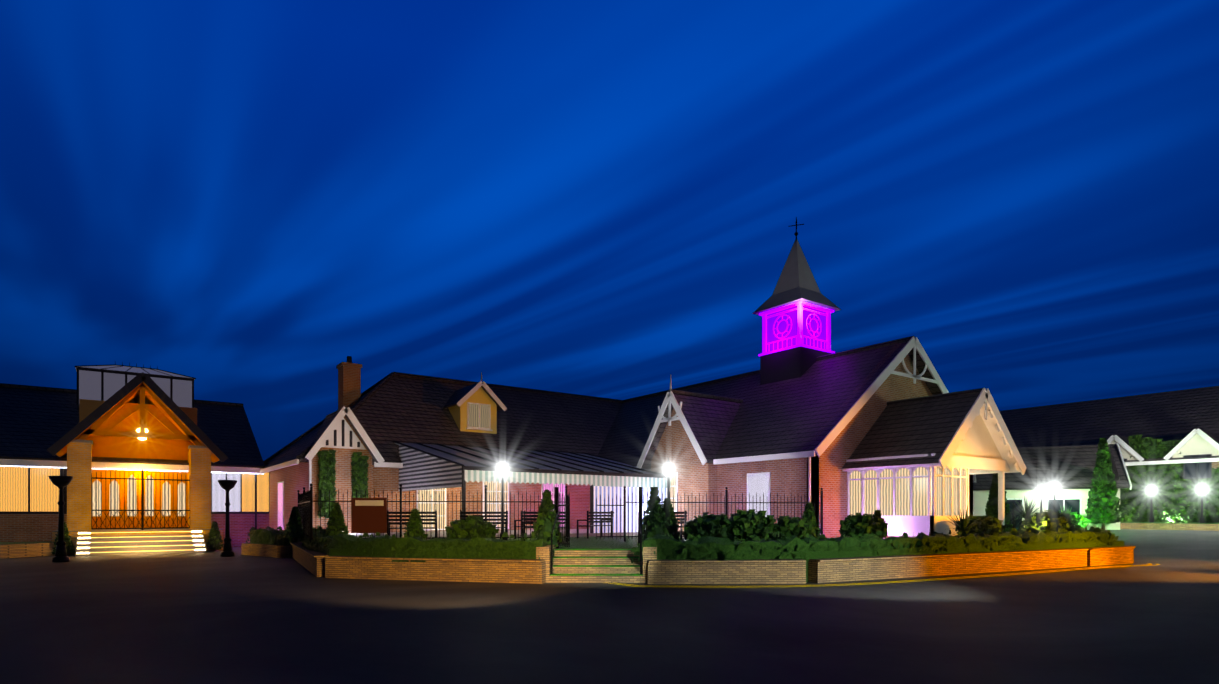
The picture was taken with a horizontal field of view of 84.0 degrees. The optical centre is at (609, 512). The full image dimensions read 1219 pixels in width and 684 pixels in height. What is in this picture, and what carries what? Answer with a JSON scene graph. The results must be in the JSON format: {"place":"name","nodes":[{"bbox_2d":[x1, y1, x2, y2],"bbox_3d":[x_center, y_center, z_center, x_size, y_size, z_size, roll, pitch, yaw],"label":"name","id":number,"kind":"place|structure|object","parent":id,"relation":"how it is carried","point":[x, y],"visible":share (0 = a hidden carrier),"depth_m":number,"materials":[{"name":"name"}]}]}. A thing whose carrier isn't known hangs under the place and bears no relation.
{"place":"outdoors","nodes":[
{"label":"outdoors","id":0,"kind":"place"},
{"bbox_2d":[0,463,268,546],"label":"hall walls","id":1,"kind":"structure","parent":0,"point":[28,526],"depth_m":28.33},
{"bbox_2d":[0,372,263,464],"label":"hall roof","id":2,"kind":"structure","parent":1,"relation":"on","point":[37,421],"depth_m":31.73,"materials":[{"name":"black tile"}]},
{"bbox_2d":[74,362,195,409],"bbox_3d":[-24.739,-6.232,35.427,4.966,3.170,4.443,0,0,-36],"label":"roof lantern","id":3,"kind":"object","parent":2,"relation":"on","point":[101,382],"visible":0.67,"depth_m":33.44,"materials":[{"name":"grey glass"}]},
{"bbox_2d":[0,456,283,529],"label":"hall trim","id":4,"kind":"structure","parent":1,"relation":"attached to","point":[27,484],"depth_m":29.25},
{"bbox_2d":[0,551,1218,683],"bbox_3d":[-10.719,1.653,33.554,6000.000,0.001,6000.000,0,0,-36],"label":"ground","id":5,"kind":"structure","parent":0,"point":[210,617],"depth_m":9.67,"materials":[{"name":"black asphalt"}]},
{"bbox_2d":[52,522,74,553],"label":"topiary conifer","id":6,"kind":"object","parent":5,"relation":"on","point":[70,549],"visible":0.44,"depth_m":26.17,"materials":[{"name":"green plant"}]},
{"bbox_2d":[46,373,227,555],"bbox_3d":[-19.668,-2.026,28.509,6.124,7.360,4.154,0,0,-36],"label":"porch","id":7,"kind":"object","parent":5,"relation":"on","point":[124,512],"visible":1,"depth_m":29.08,"materials":[{"name":"brick"}]},
{"bbox_2d":[48,476,236,561],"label":"urn posts","id":8,"kind":"object","parent":5,"relation":"on","point":[60,482],"visible":1,"depth_m":22.71,"materials":[{"name":"black metal"}]},
{"bbox_2d":[0,541,291,558],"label":"planter walls","id":9,"kind":"structure","parent":5,"relation":"on","point":[20,549],"depth_m":25.25,"materials":[{"name":"brick"}]},
{"bbox_2d":[246,526,298,544],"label":"hedge","id":10,"kind":"object","parent":9,"relation":"on","point":[270,535],"visible":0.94,"depth_m":25.82,"materials":[{"name":"green plant"}]},
{"bbox_2d":[206,521,223,550],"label":"topiary conifer","id":11,"kind":"object","parent":5,"relation":"on","point":[215,541],"visible":1,"depth_m":29.07,"materials":[{"name":"green plant"}]},
{"bbox_2d":[217,547,240,553],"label":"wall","id":12,"kind":"structure","parent":5,"relation":"on","point":[236,550],"depth_m":29.48,"materials":[{"name":"brick"}]},
{"bbox_2d":[297,528,1123,581],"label":"terrace","id":13,"kind":"structure","parent":5,"relation":"on","point":[582,541],"depth_m":19.66,"materials":[{"name":"brown brick"}]},
{"bbox_2d":[323,502,348,536],"bbox_3d":[-7.874,0.315,19.531,0.753,1.236,0.760,0,0,-36],"label":"topiary conifer","id":14,"kind":"object","parent":13,"relation":"on","point":[335,522],"visible":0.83,"depth_m":19.41,"materials":[{"name":"green plant"}]},
{"bbox_2d":[403,509,427,539],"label":"topiary conifer","id":15,"kind":"object","parent":13,"relation":"on","point":[414,525],"visible":0.75,"depth_m":17.41,"materials":[{"name":"green plant"}]},
{"bbox_2d":[300,525,563,561],"bbox_3d":[-7.291,0.837,19.951,13.981,0.776,3.525,0,0,43],"label":"hedge","id":16,"kind":"object","parent":13,"relation":"on","point":[462,547],"visible":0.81,"depth_m":16.50,"materials":[{"name":"green plant"}]},
{"bbox_2d":[285,506,302,539],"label":"topiary conifer","id":17,"kind":"object","parent":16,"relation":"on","point":[294,529],"visible":0.94,"depth_m":22.91,"materials":[{"name":"green plant"}]},
{"bbox_2d":[445,515,498,538],"bbox_3d":[-3.606,0.537,17.789,1.375,0.926,1.227,0,0,-36],"label":"shrub","id":18,"kind":"object","parent":13,"relation":"on","point":[470,526],"visible":0.69,"depth_m":17.48,"materials":[{"name":"green plant"}]},
{"bbox_2d":[393,441,670,532],"bbox_3d":[-3.150,-1.154,29.264,10.035,3.914,7.290,0,0,-36],"label":"verandah","id":19,"kind":"object","parent":13,"relation":"on","point":[429,466],"visible":0.94,"depth_m":27.17,"materials":[{"name":"grey"}]},
{"bbox_2d":[388,511,686,540],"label":"benches","id":20,"kind":"object","parent":13,"relation":"on","point":[681,522],"visible":0.5,"depth_m":21.79,"materials":[{"name":"brown wood"}]},
{"bbox_2d":[531,489,563,547],"bbox_3d":[-1.633,0.170,17.409,0.959,1.527,0.884,0,0,-36],"label":"topiary conifer","id":21,"kind":"object","parent":13,"relation":"on","point":[546,518],"visible":0.94,"depth_m":17.28,"materials":[{"name":"green plant"}]},
{"bbox_2d":[497,458,672,539],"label":"terrace lamps","id":22,"kind":"object","parent":13,"relation":"on","point":[502,464],"visible":0.73,"depth_m":21.31,"materials":[{"name":"black metal"}]},
{"bbox_2d":[636,487,670,545],"bbox_3d":[1.191,0.124,17.948,0.987,1.618,0.988,0,0,-36],"label":"topiary conifer","id":23,"kind":"object","parent":13,"relation":"on","point":[653,520],"visible":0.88,"depth_m":17.85,"materials":[{"name":"green plant"}]},
{"bbox_2d":[297,483,1015,547],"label":"railings","id":24,"kind":"object","parent":13,"relation":"on","point":[369,515],"visible":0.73,"depth_m":20.66,"materials":[{"name":"black metal"}]},
{"bbox_2d":[662,498,682,540],"bbox_3d":[1.578,0.263,18.780,0.843,1.341,0.960,0,0,-36],"label":"topiary conifer","id":25,"kind":"object","parent":13,"relation":"on","point":[669,515],"visible":0.6,"depth_m":18.65,"materials":[{"name":"green plant"}]},
{"bbox_2d":[683,512,735,538],"bbox_3d":[2.738,0.499,18.246,1.733,1.019,1.404,0,0,-36],"label":"shrub","id":26,"kind":"object","parent":13,"relation":"on","point":[713,525],"visible":0.54,"depth_m":17.89,"materials":[{"name":"green plant"}]},
{"bbox_2d":[729,509,776,541],"bbox_3d":[3.861,0.450,18.543,1.799,1.089,1.444,0,0,-36],"label":"shrub","id":27,"kind":"object","parent":13,"relation":"on","point":[751,522],"visible":0.73,"depth_m":18.13,"materials":[{"name":"green plant"}]},
{"bbox_2d":[773,516,812,539],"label":"shrub","id":28,"kind":"object","parent":13,"relation":"on","point":[797,526],"visible":0.69,"depth_m":18.46,"materials":[{"name":"green plant"}]},
{"bbox_2d":[802,502,820,539],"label":"topiary conifer","id":29,"kind":"object","parent":13,"relation":"on","point":[808,514],"visible":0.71,"depth_m":19.65,"materials":[{"name":"green plant"}]},
{"bbox_2d":[838,513,887,538],"bbox_3d":[7.533,0.497,20.152,1.637,0.999,1.399,0,0,-36],"label":"shrub","id":30,"kind":"object","parent":13,"relation":"on","point":[857,523],"visible":0.77,"depth_m":19.83,"materials":[{"name":"green plant"}]},
{"bbox_2d":[631,526,1118,562],"bbox_3d":[9.213,0.840,19.453,18.557,0.779,2.284,0,0,-25],"label":"hedge","id":31,"kind":"object","parent":13,"relation":"on","point":[699,547],"visible":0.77,"depth_m":16.88,"materials":[{"name":"green plant"}]},
{"bbox_2d":[873,510,887,538],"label":"topiary conifer","id":32,"kind":"object","parent":13,"relation":"on","point":[877,513],"visible":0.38,"depth_m":22.44,"materials":[{"name":"green plant"}]},
{"bbox_2d":[945,507,986,535],"bbox_3d":[10.962,0.407,20.904,1.613,1.503,1.873,0,0,-20],"label":"cordyline palm","id":33,"kind":"object","parent":13,"relation":"on","point":[962,526],"visible":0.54,"depth_m":20.85,"materials":[{"name":"green plant"}]},
{"bbox_2d":[955,516,1005,534],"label":"shrub","id":34,"kind":"object","parent":13,"relation":"on","point":[994,524],"visible":0.44,"depth_m":21.61,"materials":[{"name":"green plant"}]},
{"bbox_2d":[1020,512,1073,532],"bbox_3d":[14.911,0.499,23.103,1.860,1.035,1.552,0,0,-36],"label":"shrub","id":35,"kind":"object","parent":13,"relation":"on","point":[1051,521],"visible":0.75,"depth_m":22.73,"materials":[{"name":"green plant"}]},
{"bbox_2d":[1029,510,1070,522],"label":"shrub","id":36,"kind":"object","parent":13,"relation":"on","point":[1058,514],"visible":0.1,"depth_m":24.45,"materials":[{"name":"green plant"}]},
{"bbox_2d":[290,511,1135,583],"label":"planter wall","id":37,"kind":"structure","parent":5,"relation":"on","point":[591,565],"depth_m":16.41,"materials":[{"name":"brick"},{"name":"turf"}]},
{"bbox_2d":[609,563,1159,586],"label":"yellow lines","id":38,"kind":"object","parent":5,"relation":"on","point":[1148,564],"visible":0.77,"depth_m":16.71,"materials":[{"name":"yellow paint"}]},
{"bbox_2d":[842,388,1025,538],"bbox_3d":[11.951,-1.342,24.956,6.238,5.990,3.745,0,0,-36],"label":"porch","id":39,"kind":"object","parent":5,"relation":"on","point":[911,465],"depth_m":23.67,"materials":[{"name":"tile"}]},
{"bbox_2d":[973,443,1131,530],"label":"link building","id":40,"kind":"structure","parent":5,"relation":"on","point":[1068,470],"depth_m":33.75,"materials":[{"name":"tile"}]},
{"bbox_2d":[1006,529,1218,566],"bbox_3d":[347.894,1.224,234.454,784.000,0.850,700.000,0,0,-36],"label":"road","id":41,"kind":"structure","parent":5,"relation":"on","point":[1189,547],"depth_m":25.89,"materials":[{"name":"grey asphalt"}]},
{"bbox_2d":[983,473,1012,531],"bbox_3d":[17.404,-0.482,30.354,1.310,3.070,1.394,0,0,21],"label":"tall conifer","id":42,"kind":"object","parent":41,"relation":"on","point":[991,508],"visible":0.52,"depth_m":30.18,"materials":[{"name":"green plant"}]},
{"bbox_2d":[1005,496,1042,527],"bbox_3d":[16.993,0.215,27.610,2.072,1.876,1.741,0,0,-12],"label":"cordyline palm","id":43,"kind":"object","parent":41,"relation":"on","point":[1026,513],"visible":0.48,"depth_m":27.47,"materials":[{"name":"green plant"}]},
{"bbox_2d":[1058,506,1080,529],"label":"cordyline palm","id":44,"kind":"object","parent":41,"relation":"on","point":[1068,512],"visible":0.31,"depth_m":30.44,"materials":[{"name":"green plant"}]},
{"bbox_2d":[1063,511,1090,529],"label":"shrub","id":45,"kind":"object","parent":41,"relation":"on","point":[1083,521],"visible":0.29,"depth_m":30.73,"materials":[{"name":"green plant"}]},
{"bbox_2d":[1084,438,1123,528],"bbox_3d":[23.509,-1.378,32.228,1.615,4.363,1.662,0,0,-36],"label":"tall conifer","id":46,"kind":"object","parent":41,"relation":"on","point":[1103,502],"visible":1,"depth_m":31.96,"materials":[{"name":"green plant"}]},
{"bbox_2d":[1037,482,1206,522],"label":"lamps","id":47,"kind":"object","parent":41,"relation":"on","point":[1151,490],"visible":0.83,"depth_m":31.53,"materials":[{"name":"black metal"}]},
{"bbox_2d":[1110,433,1218,468],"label":"wing walls","id":48,"kind":"structure","parent":5,"relation":"on","point":[1196,444],"depth_m":32.49,"materials":[{"name":"white paint"}]},
{"bbox_2d":[999,386,1218,461],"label":"wing roof","id":49,"kind":"structure","parent":48,"relation":"on","point":[1175,415],"depth_m":38.19,"materials":[{"name":"grey tile"}]},
{"bbox_2d":[1128,434,1182,470],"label":"ivy","id":50,"kind":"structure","parent":48,"relation":"attached to","point":[1146,447],"depth_m":33.85,"materials":[{"name":"green plant"}]},
{"bbox_2d":[1107,428,1218,478],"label":"wing trim","id":51,"kind":"structure","parent":48,"relation":"attached to","point":[1201,468],"depth_m":32.57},
{"bbox_2d":[1120,457,1218,522],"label":"ivy","id":52,"kind":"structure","parent":48,"relation":"attached to","point":[1172,486],"depth_m":33.36,"materials":[{"name":"green plant"}]},
{"bbox_2d":[1120,522,1218,530],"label":"wall","id":53,"kind":"structure","parent":5,"relation":"on","point":[1171,526],"depth_m":31.45,"materials":[{"name":"stone"}]},
{"bbox_2d":[1120,505,1137,521],"bbox_3d":[25.587,0.089,33.881,1.746,1.024,1.398,0,0,-36],"label":"shrub bed","id":54,"kind":"object","parent":53,"relation":"on","point":[1130,513],"visible":0.48,"depth_m":33.46,"materials":[{"name":"green plant"}]},
{"bbox_2d":[1154,506,1200,522],"bbox_3d":[26.919,0.117,32.123,1.652,0.904,1.780,0,0,-36],"label":"shrub bed","id":55,"kind":"object","parent":53,"relation":"on","point":[1176,514],"visible":1,"depth_m":31.78,"materials":[{"name":"green plant"}]},
{"bbox_2d":[1210,506,1218,514],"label":"shrub bed","id":56,"kind":"object","parent":53,"relation":"on","point":[1215,511],"visible":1,"depth_m":30.91,"materials":[{"name":"green plant"}]},
{"bbox_2d":[0,0,1218,460],"label":"sky","id":57,"kind":"structure","parent":0,"point":[244,199],"materials":[{"name":"blue"}]},
{"bbox_2d":[269,344,972,537],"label":"schoolhouse walls","id":58,"kind":"structure","parent":0,"point":[789,477],"depth_m":27.25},
{"bbox_2d":[317,449,336,517],"bbox_3d":[-10.996,-1.116,26.362,0.720,2.702,0.346,0,0,-36],"label":"gable ivy","id":59,"kind":"object","parent":58,"relation":"attached to","point":[327,471],"visible":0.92,"depth_m":26.30,"materials":[{"name":"green plant"}]},
{"bbox_2d":[351,452,368,497],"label":"gable ivy","id":60,"kind":"object","parent":58,"relation":"attached to","point":[359,470],"visible":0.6,"depth_m":27.04,"materials":[{"name":"green plant"}]},
{"bbox_2d":[263,336,941,468],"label":"roof","id":61,"kind":"structure","parent":58,"relation":"on","point":[743,415],"depth_m":31.03,"materials":[{"name":"grey tile"}]},
{"bbox_2d":[752,217,840,384],"bbox_3d":[8.642,-9.797,31.331,2.840,7.700,2.840,0,0,-36],"label":"cupola","id":62,"kind":"object","parent":61,"relation":"on","point":[796,309],"visible":1,"depth_m":30.69,"materials":[{"name":"grey paint"}]},
{"bbox_2d":[259,336,948,530],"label":"schoolhouse trim","id":63,"kind":"structure","parent":58,"relation":"attached to","point":[338,432],"depth_m":27.50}
]}

